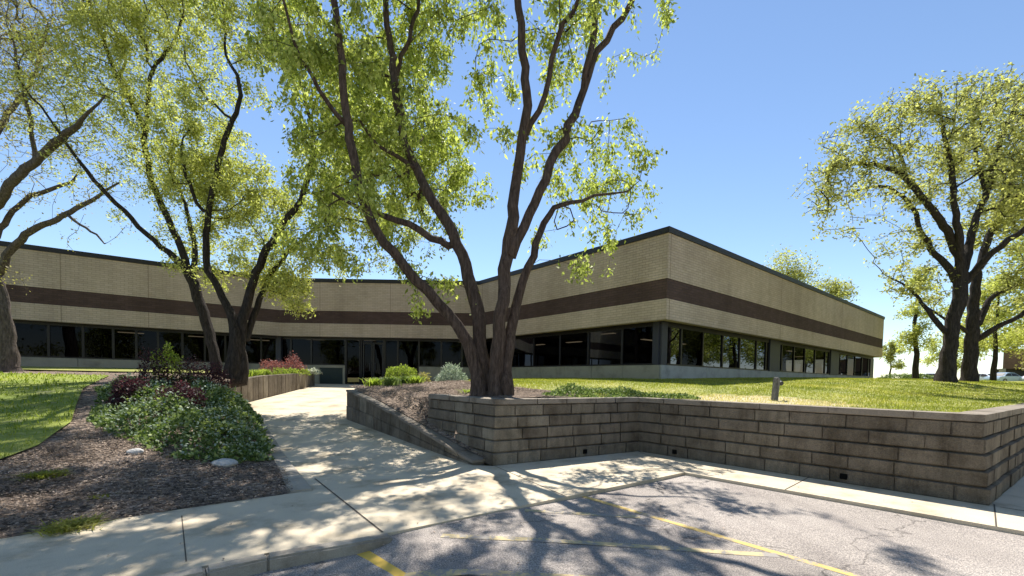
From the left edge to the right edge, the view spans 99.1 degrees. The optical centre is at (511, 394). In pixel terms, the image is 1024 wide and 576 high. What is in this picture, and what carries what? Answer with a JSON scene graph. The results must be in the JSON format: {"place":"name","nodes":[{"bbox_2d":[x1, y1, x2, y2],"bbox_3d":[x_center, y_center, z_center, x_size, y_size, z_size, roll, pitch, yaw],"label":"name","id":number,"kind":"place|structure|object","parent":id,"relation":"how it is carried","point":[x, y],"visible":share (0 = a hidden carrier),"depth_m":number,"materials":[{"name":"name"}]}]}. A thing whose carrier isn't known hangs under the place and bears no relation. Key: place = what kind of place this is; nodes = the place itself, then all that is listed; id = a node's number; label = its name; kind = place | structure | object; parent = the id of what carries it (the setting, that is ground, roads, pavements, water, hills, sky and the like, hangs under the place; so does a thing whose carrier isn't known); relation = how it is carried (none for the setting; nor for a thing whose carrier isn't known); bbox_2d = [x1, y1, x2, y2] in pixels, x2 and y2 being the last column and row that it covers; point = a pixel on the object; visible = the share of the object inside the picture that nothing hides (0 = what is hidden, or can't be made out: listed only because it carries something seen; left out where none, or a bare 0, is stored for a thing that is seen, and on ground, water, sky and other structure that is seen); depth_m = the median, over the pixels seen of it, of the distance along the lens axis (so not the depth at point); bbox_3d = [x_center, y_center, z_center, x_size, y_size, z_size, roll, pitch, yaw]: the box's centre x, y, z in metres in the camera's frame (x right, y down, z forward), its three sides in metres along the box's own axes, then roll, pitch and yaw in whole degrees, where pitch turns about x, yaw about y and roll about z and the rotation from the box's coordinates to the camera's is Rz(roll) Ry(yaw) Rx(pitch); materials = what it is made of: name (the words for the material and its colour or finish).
{"place":"outdoors","nodes":[
{"label":"outdoors","id":0,"kind":"place"},
{"bbox_2d":[0,371,108,458],"bbox_3d":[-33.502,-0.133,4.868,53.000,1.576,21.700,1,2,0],"label":"side lawn","id":1,"kind":"structure","parent":0,"point":[19,443],"depth_m":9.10,"materials":[{"name":"green plant"}]},
{"bbox_2d":[0,369,293,538],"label":"bed ground","id":2,"kind":"structure","parent":0,"point":[77,424],"depth_m":5.95,"materials":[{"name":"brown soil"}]},
{"bbox_2d":[4,467,76,482],"bbox_3d":[-6.037,1.046,5.610,0.662,0.099,0.682,2,2,30],"label":"grass tuft","id":3,"kind":"object","parent":2,"relation":"on","point":[32,475],"visible":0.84,"depth_m":5.59,"materials":[{"name":"green plant"}]},
{"bbox_2d":[0,0,135,371],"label":"old tree","id":4,"kind":"object","parent":2,"relation":"on","point":[10,358],"visible":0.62,"depth_m":15.88,"materials":[{"name":"green plant"}]},
{"bbox_2d":[25,512,118,537],"bbox_3d":[-4.325,1.300,4.316,0.694,0.099,0.676,0,2,-33],"label":"grass tuft","id":5,"kind":"object","parent":2,"relation":"on","point":[71,525],"visible":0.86,"depth_m":4.28,"materials":[{"name":"green plant"}]},
{"bbox_2d":[21,366,204,372],"bbox_3d":[-17.877,-1.159,20.903,12.947,0.202,6.579,1,2,-6],"label":"lawn strip","id":6,"kind":"object","parent":2,"relation":"on","point":[80,368],"visible":0.38,"depth_m":19.10,"materials":[{"name":"green plant"}]},
{"bbox_2d":[0,0,239,374],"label":"honey tree","id":7,"kind":"object","parent":2,"relation":"on","point":[137,16],"visible":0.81,"depth_m":15.34,"materials":[{"name":"green plant"}]},
{"bbox_2d":[102,375,153,404],"bbox_3d":[-8.383,-0.089,9.622,0.915,0.708,0.905,1,2,0],"label":"barberry shrub","id":8,"kind":"object","parent":2,"relation":"on","point":[128,387],"visible":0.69,"depth_m":9.43,"materials":[{"name":"purple plant"}]},
{"bbox_2d":[126,448,143,454],"bbox_3d":[-5.893,0.907,6.832,0.236,0.119,0.186,1,2,0],"label":"boulder","id":9,"kind":"object","parent":2,"relation":"on","point":[136,451],"visible":0.85,"depth_m":6.77,"materials":[{"name":"white stone"}]},
{"bbox_2d":[132,346,178,385],"bbox_3d":[-9.840,-0.726,11.992,1.164,1.332,1.151,1,2,0],"label":"barberry shrub","id":10,"kind":"object","parent":2,"relation":"on","point":[143,372],"visible":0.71,"depth_m":11.92,"materials":[{"name":"purple plant"}]},
{"bbox_2d":[150,341,184,381],"bbox_3d":[-9.862,-0.787,12.473,0.845,1.466,0.885,2,2,22],"label":"light green shrub","id":11,"kind":"object","parent":2,"relation":"on","point":[172,354],"visible":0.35,"depth_m":12.42,"materials":[{"name":"green plant"}]},
{"bbox_2d":[153,379,207,412],"bbox_3d":[-6.980,0.051,9.209,0.984,0.740,0.874,0,2,-30],"label":"barberry shrub","id":12,"kind":"object","parent":2,"relation":"on","point":[184,389],"visible":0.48,"depth_m":9.16,"materials":[{"name":"purple plant"}]},
{"bbox_2d":[86,371,275,463],"bbox_3d":[-7.516,0.249,10.144,3.406,1.488,9.293,-1,3,-43],"label":"ground cover","id":13,"kind":"object","parent":2,"relation":"on","point":[189,420],"visible":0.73,"depth_m":8.12,"materials":[{"name":"green plant"}]},
{"bbox_2d":[168,354,218,387],"bbox_3d":[-9.195,-0.600,12.574,1.365,1.149,1.336,2,2,32],"label":"barberry shrub","id":14,"kind":"object","parent":2,"relation":"on","point":[193,368],"visible":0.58,"depth_m":12.45,"materials":[{"name":"purple plant"}]},
{"bbox_2d":[203,362,234,391],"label":"barberry shrub","id":15,"kind":"object","parent":2,"relation":"on","point":[217,378],"visible":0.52,"depth_m":13.37,"materials":[{"name":"purple plant"}]},
{"bbox_2d":[211,458,237,467],"bbox_3d":[-4.454,1.079,6.758,0.391,0.164,0.285,1,2,0],"label":"boulder","id":16,"kind":"object","parent":2,"relation":"on","point":[225,462],"visible":0.76,"depth_m":6.67,"materials":[{"name":"white stone"}]},
{"bbox_2d":[216,372,314,401],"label":"planter wall","id":17,"kind":"structure","parent":2,"relation":"on","point":[255,388],"depth_m":17.88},
{"bbox_2d":[258,360,282,373],"bbox_3d":[-11.552,-1.320,20.936,1.217,0.803,1.125,0,2,-24],"label":"rose barberry","id":18,"kind":"object","parent":2,"relation":"on","point":[272,364],"visible":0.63,"depth_m":20.87,"materials":[{"name":"red plant"}]},
{"bbox_2d":[271,367,289,374],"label":"flower clump","id":19,"kind":"object","parent":2,"relation":"on","point":[276,371],"visible":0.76,"depth_m":19.88,"materials":[{"name":"green plant"}]},
{"bbox_2d":[254,410,312,492],"bbox_3d":[-5.572,1.129,9.855,0.334,0.890,9.917,0,2,-34],"label":"path edging","id":20,"kind":"object","parent":2,"relation":"on","point":[298,481],"visible":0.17,"depth_m":6.85,"materials":[{"name":"concrete"}]},
{"bbox_2d":[277,353,306,372],"bbox_3d":[-10.841,-1.542,21.540,1.471,1.229,1.166,1,2,0],"label":"rose barberry","id":21,"kind":"object","parent":2,"relation":"on","point":[293,364],"visible":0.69,"depth_m":21.46,"materials":[{"name":"red plant"}]},
{"bbox_2d":[138,0,467,387],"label":"honey tree","id":22,"kind":"object","parent":2,"relation":"on","point":[214,186],"visible":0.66,"depth_m":14.38,"materials":[{"name":"green plant"}]},
{"bbox_2d":[248,384,471,489],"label":"entrance path","id":23,"kind":"structure","parent":0,"point":[296,429],"depth_m":9.31,"materials":[{"name":"concrete"}]},
{"bbox_2d":[346,390,484,465],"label":"wall","id":24,"kind":"structure","parent":23,"relation":"on","point":[363,409],"depth_m":9.99,"materials":[{"name":"grey concrete"}]},
{"bbox_2d":[1,396,1021,538],"bbox_3d":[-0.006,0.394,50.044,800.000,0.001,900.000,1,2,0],"label":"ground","id":25,"kind":"structure","parent":0,"point":[484,464],"depth_m":10.74,"materials":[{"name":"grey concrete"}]},
{"bbox_2d":[0,451,1023,575],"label":"sidewalk","id":26,"kind":"structure","parent":0,"point":[146,545],"depth_m":5.12,"materials":[{"name":"concrete"}]},
{"bbox_2d":[181,452,1023,560],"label":"sidewalk joints","id":27,"kind":"object","parent":26,"relation":"on","point":[500,468],"visible":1,"depth_m":5.19,"materials":[{"name":"grey concrete"}]},
{"bbox_2d":[427,394,1023,504],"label":"retaining wall","id":28,"kind":"structure","parent":26,"relation":"on","point":[975,456],"depth_m":7.64,"materials":[{"name":"brown"}]},
{"bbox_2d":[0,0,1023,379],"label":"sky","id":29,"kind":"structure","parent":0,"point":[738,92],"materials":[{"name":"blue"}]},
{"bbox_2d":[251,475,1023,575],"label":"parking lot","id":30,"kind":"structure","parent":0,"point":[859,540],"depth_m":4.35,"materials":[{"name":"grey asphalt"}]},
{"bbox_2d":[159,533,391,575],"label":"kerb","id":31,"kind":"structure","parent":30,"relation":"on","point":[260,563],"depth_m":3.75,"materials":[{"name":"concrete"}]},
{"bbox_2d":[357,551,404,575],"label":"parking line","id":32,"kind":"object","parent":30,"relation":"on","point":[376,560],"visible":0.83,"depth_m":3.81,"materials":[{"name":"yellow paint"}]},
{"bbox_2d":[404,569,590,575],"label":"hatch line","id":33,"kind":"object","parent":30,"relation":"on","point":[442,572],"visible":1,"depth_m":3.51,"materials":[{"name":"yellow paint"}]},
{"bbox_2d":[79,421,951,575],"bbox_3d":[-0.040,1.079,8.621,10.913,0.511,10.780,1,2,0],"label":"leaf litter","id":34,"kind":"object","parent":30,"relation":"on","point":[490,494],"visible":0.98,"depth_m":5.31,"materials":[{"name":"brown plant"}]},
{"bbox_2d":[525,509,639,517],"bbox_3d":[0.825,1.410,5.160,1.349,0.023,0.100,1,2,5],"label":"hatch line","id":35,"kind":"object","parent":30,"relation":"on","point":[593,514],"visible":1,"depth_m":5.16,"materials":[{"name":"yellow paint"}]},
{"bbox_2d":[441,534,778,556],"bbox_3d":[0.880,1.439,4.169,3.161,0.035,0.100,1,2,5],"label":"hatch line","id":36,"kind":"object","parent":30,"relation":"on","point":[608,544],"visible":1,"depth_m":4.16,"materials":[{"name":"yellow paint"}]},
{"bbox_2d":[583,496,860,575],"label":"parking line","id":37,"kind":"object","parent":30,"relation":"on","point":[753,545],"visible":0.96,"depth_m":4.39,"materials":[{"name":"yellow paint"}]},
{"bbox_2d":[470,377,1023,411],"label":"lawn","id":38,"kind":"structure","parent":0,"point":[728,394],"depth_m":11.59,"materials":[{"name":"green plant"}]},
{"bbox_2d":[0,226,884,383],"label":"office building","id":39,"kind":"structure","parent":38,"relation":"on","point":[667,302],"depth_m":22.04,"materials":[{"name":"beige brick"}]},
{"bbox_2d":[14,322,48,357],"bbox_3d":[-22.667,-2.542,20.572,1.066,1.583,0.702,1,2,-5],"label":"window","id":40,"kind":"structure","parent":39,"relation":"in","point":[32,338],"depth_m":20.60,"materials":[{"name":"black glass"}]},
{"bbox_2d":[48,324,82,358],"bbox_3d":[-21.710,-2.550,21.259,1.095,1.583,0.722,1,2,-5],"label":"window","id":41,"kind":"structure","parent":39,"relation":"in","point":[64,341],"depth_m":21.24,"materials":[{"name":"black glass"}]},
{"bbox_2d":[83,326,112,358],"bbox_3d":[-20.774,-2.558,21.931,1.022,1.583,0.671,1,2,-5],"label":"window","id":42,"kind":"structure","parent":39,"relation":"in","point":[97,341],"depth_m":21.91,"materials":[{"name":"black glass"}]},
{"bbox_2d":[113,328,135,359],"bbox_3d":[-19.960,-2.565,22.514,0.846,1.583,0.545,1,2,-7],"label":"window","id":43,"kind":"structure","parent":39,"relation":"in","point":[124,340],"depth_m":22.50,"materials":[{"name":"black glass"}]},
{"bbox_2d":[136,330,157,360],"bbox_3d":[-19.238,-2.571,23.032,0.837,1.583,0.539,1,2,-7],"label":"window","id":44,"kind":"structure","parent":39,"relation":"in","point":[146,338],"depth_m":23.00,"materials":[{"name":"black glass"}]},
{"bbox_2d":[158,331,182,360],"bbox_3d":[-18.459,-2.578,23.591,0.963,1.583,0.628,1,2,-6],"label":"window","id":45,"kind":"structure","parent":39,"relation":"in","point":[174,338],"depth_m":23.62,"materials":[{"name":"black glass"}]},
{"bbox_2d":[182,332,204,361],"bbox_3d":[-17.631,-2.585,24.185,0.935,1.583,0.609,1,2,-6],"label":"window","id":46,"kind":"structure","parent":39,"relation":"in","point":[192,343],"depth_m":24.19,"materials":[{"name":"black glass"}]},
{"bbox_2d":[205,334,224,362],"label":"window","id":47,"kind":"structure","parent":39,"relation":"in","point":[220,339],"depth_m":24.90,"materials":[{"name":"black glass"}]},
{"bbox_2d":[225,335,228,360],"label":"window","id":48,"kind":"structure","parent":39,"relation":"in","point":[226,336],"depth_m":25.07,"materials":[{"name":"black glass"}]},
{"bbox_2d":[245,337,260,363],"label":"window","id":49,"kind":"structure","parent":39,"relation":"in","point":[253,347],"depth_m":25.87,"materials":[{"name":"black glass"}]},
{"bbox_2d":[261,337,276,363],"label":"window","id":50,"kind":"structure","parent":39,"relation":"in","point":[268,345],"depth_m":26.30,"materials":[{"name":"black glass"}]},
{"bbox_2d":[282,338,290,364],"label":"window","id":51,"kind":"structure","parent":39,"relation":"in","point":[286,342],"depth_m":26.73,"materials":[{"name":"black glass"}]},
{"bbox_2d":[291,339,310,364],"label":"window","id":52,"kind":"structure","parent":39,"relation":"in","point":[302,347],"depth_m":26.74,"materials":[{"name":"black glass"}]},
{"bbox_2d":[311,339,344,364],"bbox_3d":[-11.232,-2.568,26.738,2.076,1.583,0.130,1,2,0],"label":"window","id":53,"kind":"structure","parent":39,"relation":"in","point":[323,351],"depth_m":26.74,"materials":[{"name":"black glass"}]},
{"bbox_2d":[363,344,372,383],"bbox_3d":[-8.835,-1.845,26.732,0.607,2.488,0.190,1,2,0],"label":"door","id":54,"kind":"structure","parent":39,"relation":"in","point":[367,348],"depth_m":26.74,"materials":[{"name":"black glass"}]},
{"bbox_2d":[373,344,383,378],"bbox_3d":[-8.189,-1.834,26.732,0.646,2.488,0.190,1,2,0],"label":"door","id":55,"kind":"structure","parent":39,"relation":"in","point":[378,349],"depth_m":26.74,"materials":[{"name":"black glass"}]},
{"bbox_2d":[419,341,440,366],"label":"window","id":56,"kind":"structure","parent":39,"relation":"in","point":[429,351],"depth_m":26.74,"materials":[{"name":"black glass"}]},
{"bbox_2d":[441,341,461,366],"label":"window","id":57,"kind":"structure","parent":39,"relation":"in","point":[451,351],"depth_m":26.74,"materials":[{"name":"black glass"}]},
{"bbox_2d":[462,346,467,366],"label":"window","id":58,"kind":"structure","parent":39,"relation":"in","point":[464,363],"depth_m":26.74,"materials":[{"name":"black glass"}]},
{"bbox_2d":[512,337,533,366],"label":"window","id":59,"kind":"structure","parent":39,"relation":"in","point":[523,355],"depth_m":23.80,"materials":[{"name":"black glass"}]},
{"bbox_2d":[533,334,559,366],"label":"window","id":60,"kind":"structure","parent":39,"relation":"in","point":[546,348],"depth_m":22.34,"materials":[{"name":"black glass"}]},
{"bbox_2d":[559,332,587,365],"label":"window","id":61,"kind":"structure","parent":39,"relation":"in","point":[573,346],"depth_m":20.88,"materials":[{"name":"black glass"}]},
{"bbox_2d":[587,328,621,365],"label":"window","id":62,"kind":"structure","parent":39,"relation":"in","point":[604,346],"depth_m":19.42,"materials":[{"name":"black glass"}]},
{"bbox_2d":[621,325,652,364],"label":"window","id":63,"kind":"structure","parent":39,"relation":"in","point":[637,342],"depth_m":18.12,"materials":[{"name":"black glass"}]},
{"bbox_2d":[666,326,681,365],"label":"window","id":64,"kind":"structure","parent":39,"relation":"in","point":[674,343],"depth_m":17.94,"materials":[{"name":"black glass"}]},
{"bbox_2d":[681,328,703,366],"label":"window","id":65,"kind":"structure","parent":39,"relation":"in","point":[692,340],"depth_m":18.82,"materials":[{"name":"black glass"}]},
{"bbox_2d":[703,332,723,367],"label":"window","id":66,"kind":"structure","parent":39,"relation":"in","point":[713,342],"depth_m":19.97,"materials":[{"name":"black glass"}]},
{"bbox_2d":[723,335,740,368],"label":"window","id":67,"kind":"structure","parent":39,"relation":"in","point":[731,344],"depth_m":21.11,"materials":[{"name":"black glass"}]},
{"bbox_2d":[740,337,756,369],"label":"window","id":68,"kind":"structure","parent":39,"relation":"in","point":[748,347],"depth_m":22.28,"materials":[{"name":"black glass"}]},
{"bbox_2d":[756,340,766,370],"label":"window","id":69,"kind":"structure","parent":39,"relation":"in","point":[761,345],"depth_m":23.28,"materials":[{"name":"black glass"}]},
{"bbox_2d":[766,342,768,370],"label":"window","id":70,"kind":"structure","parent":39,"relation":"in","point":[767,351],"depth_m":23.74,"materials":[{"name":"brown metal"}]},
{"bbox_2d":[782,344,794,372],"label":"window","id":71,"kind":"structure","parent":39,"relation":"in","point":[788,351],"depth_m":25.62,"materials":[{"name":"black glass"}]},
{"bbox_2d":[794,346,804,372],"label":"window","id":72,"kind":"structure","parent":39,"relation":"in","point":[799,354],"depth_m":26.77,"materials":[{"name":"black glass"}]},
{"bbox_2d":[805,348,815,373],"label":"window","id":73,"kind":"structure","parent":39,"relation":"in","point":[809,353],"depth_m":27.94,"materials":[{"name":"black glass"}]},
{"bbox_2d":[815,350,825,373],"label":"window","id":74,"kind":"structure","parent":39,"relation":"in","point":[820,355],"depth_m":29.14,"materials":[{"name":"black glass"}]},
{"bbox_2d":[825,351,829,374],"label":"window","id":75,"kind":"structure","parent":39,"relation":"in","point":[827,353],"depth_m":30.05,"materials":[{"name":"black glass"}]},
{"bbox_2d":[839,353,847,375],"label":"window","id":76,"kind":"structure","parent":39,"relation":"in","point":[843,358],"depth_m":32.34,"materials":[{"name":"black glass"}]},
{"bbox_2d":[847,355,855,375],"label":"window","id":77,"kind":"structure","parent":39,"relation":"in","point":[851,359],"depth_m":33.61,"materials":[{"name":"glass"}]},
{"bbox_2d":[855,356,862,376],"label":"window","id":78,"kind":"structure","parent":39,"relation":"in","point":[858,360],"depth_m":34.91,"materials":[{"name":"black glass"}]},
{"bbox_2d":[862,357,868,376],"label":"window","id":79,"kind":"structure","parent":39,"relation":"in","point":[865,361],"depth_m":36.11,"materials":[{"name":"black glass"}]},
{"bbox_2d":[349,379,575,458],"bbox_3d":[-2.811,0.104,16.570,5.433,1.423,18.373,0,2,-14],"label":"planting bed","id":80,"kind":"object","parent":38,"relation":"on","point":[412,409],"visible":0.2,"depth_m":10.92,"materials":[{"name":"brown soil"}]},
{"bbox_2d":[362,377,384,386],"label":"lily clump","id":81,"kind":"object","parent":80,"relation":"on","point":[372,382],"visible":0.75,"depth_m":14.45,"materials":[{"name":"green plant"}]},
{"bbox_2d":[377,377,401,385],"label":"lily clump","id":82,"kind":"object","parent":80,"relation":"on","point":[391,381],"visible":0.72,"depth_m":13.87,"materials":[{"name":"green plant"}]},
{"bbox_2d":[384,364,416,377],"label":"clipped shrub","id":83,"kind":"object","parent":80,"relation":"on","point":[402,369],"visible":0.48,"depth_m":16.94,"materials":[{"name":"green plant"}]},
{"bbox_2d":[404,375,427,383],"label":"lily clump","id":84,"kind":"object","parent":80,"relation":"on","point":[418,379],"visible":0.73,"depth_m":14.49,"materials":[{"name":"green plant"}]},
{"bbox_2d":[184,0,680,396],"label":"shade tree","id":85,"kind":"object","parent":80,"relation":"on","point":[381,73],"visible":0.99,"depth_m":9.71,"materials":[{"name":"green plant"}]},
{"bbox_2d":[433,362,467,381],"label":"silver shrub","id":86,"kind":"object","parent":80,"relation":"on","point":[442,375],"visible":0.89,"depth_m":16.27,"materials":[{"name":"green plant"}]},
{"bbox_2d":[540,383,700,399],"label":"lawn weeds","id":87,"kind":"object","parent":38,"relation":"on","point":[562,391],"visible":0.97,"depth_m":9.77,"materials":[{"name":"green plant"}]},
{"bbox_2d":[771,377,783,400],"bbox_3d":[5.432,-0.046,8.960,0.252,0.585,0.172,8,-2,-29],"label":"lamp post","id":88,"kind":"object","parent":38,"relation":"on","point":[777,383],"visible":0.92,"depth_m":8.88,"materials":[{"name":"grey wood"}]},
{"bbox_2d":[764,236,827,289],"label":"background tree","id":89,"kind":"object","parent":38,"relation":"on","point":[795,273],"visible":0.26,"depth_m":56.31,"materials":[{"name":"green plant"}]},
{"bbox_2d":[810,273,860,305],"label":"background tree","id":90,"kind":"object","parent":38,"relation":"on","point":[835,289],"visible":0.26,"depth_m":58.06,"materials":[{"name":"green plant"}]},
{"bbox_2d":[878,338,906,373],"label":"background tree","id":91,"kind":"object","parent":38,"relation":"on","point":[891,355],"visible":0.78,"depth_m":61.31,"materials":[{"name":"green plant"}]},
{"bbox_2d":[876,373,919,378],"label":"hedge","id":92,"kind":"object","parent":38,"relation":"on","point":[891,376],"visible":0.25,"depth_m":54.80,"materials":[{"name":"green plant"}]},
{"bbox_2d":[787,62,1023,382],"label":"old tree","id":93,"kind":"object","parent":38,"relation":"on","point":[959,274],"visible":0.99,"depth_m":16.13,"materials":[{"name":"green plant"}]},
{"bbox_2d":[900,373,933,378],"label":"hedge","id":94,"kind":"object","parent":38,"relation":"on","point":[920,376],"visible":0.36,"depth_m":51.61,"materials":[{"name":"green plant"}]},
{"bbox_2d":[892,264,950,378],"bbox_3d":[33.387,-5.869,35.874,3.698,9.360,4.048,1,2,0],"label":"background tree","id":95,"kind":"object","parent":38,"relation":"on","point":[917,331],"visible":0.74,"depth_m":35.58,"materials":[{"name":"green plant"}]},
{"bbox_2d":[919,310,966,371],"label":"background tree","id":96,"kind":"object","parent":38,"relation":"on","point":[929,358],"visible":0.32,"depth_m":48.62,"materials":[{"name":"green plant"}]},
{"bbox_2d":[908,135,1023,381],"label":"old tree","id":97,"kind":"object","parent":38,"relation":"on","point":[974,321],"visible":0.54,"depth_m":19.36,"materials":[{"name":"green plant"}]},
{"bbox_2d":[959,267,1023,380],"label":"background tree","id":98,"kind":"object","parent":38,"relation":"on","point":[984,343],"visible":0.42,"depth_m":33.70,"materials":[{"name":"green plant"}]},
{"bbox_2d":[960,276,1023,356],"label":"lot tree","id":99,"kind":"object","parent":38,"relation":"on","point":[1002,331],"visible":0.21,"depth_m":38.65,"materials":[{"name":"green plant"}]},
{"bbox_2d":[984,372,1021,380],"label":"parked car","id":100,"kind":"object","parent":38,"relation":"on","point":[1008,376],"visible":0.34,"depth_m":57.08,"materials":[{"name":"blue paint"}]},
{"bbox_2d":[996,235,1023,353],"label":"lot tree","id":101,"kind":"object","parent":38,"relation":"on","point":[1000,261],"visible":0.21,"depth_m":38.98,"materials":[{"name":"green plant"}]},
{"bbox_2d":[997,350,1023,376],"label":"brown building","id":102,"kind":"structure","parent":38,"relation":"on","point":[1009,364],"depth_m":79.81,"materials":[{"name":"orange brick"}]},
{"bbox_2d":[1003,325,1023,369],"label":"background tree","id":103,"kind":"object","parent":38,"relation":"on","point":[1019,357],"visible":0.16,"depth_m":43.92,"materials":[{"name":"green plant"}]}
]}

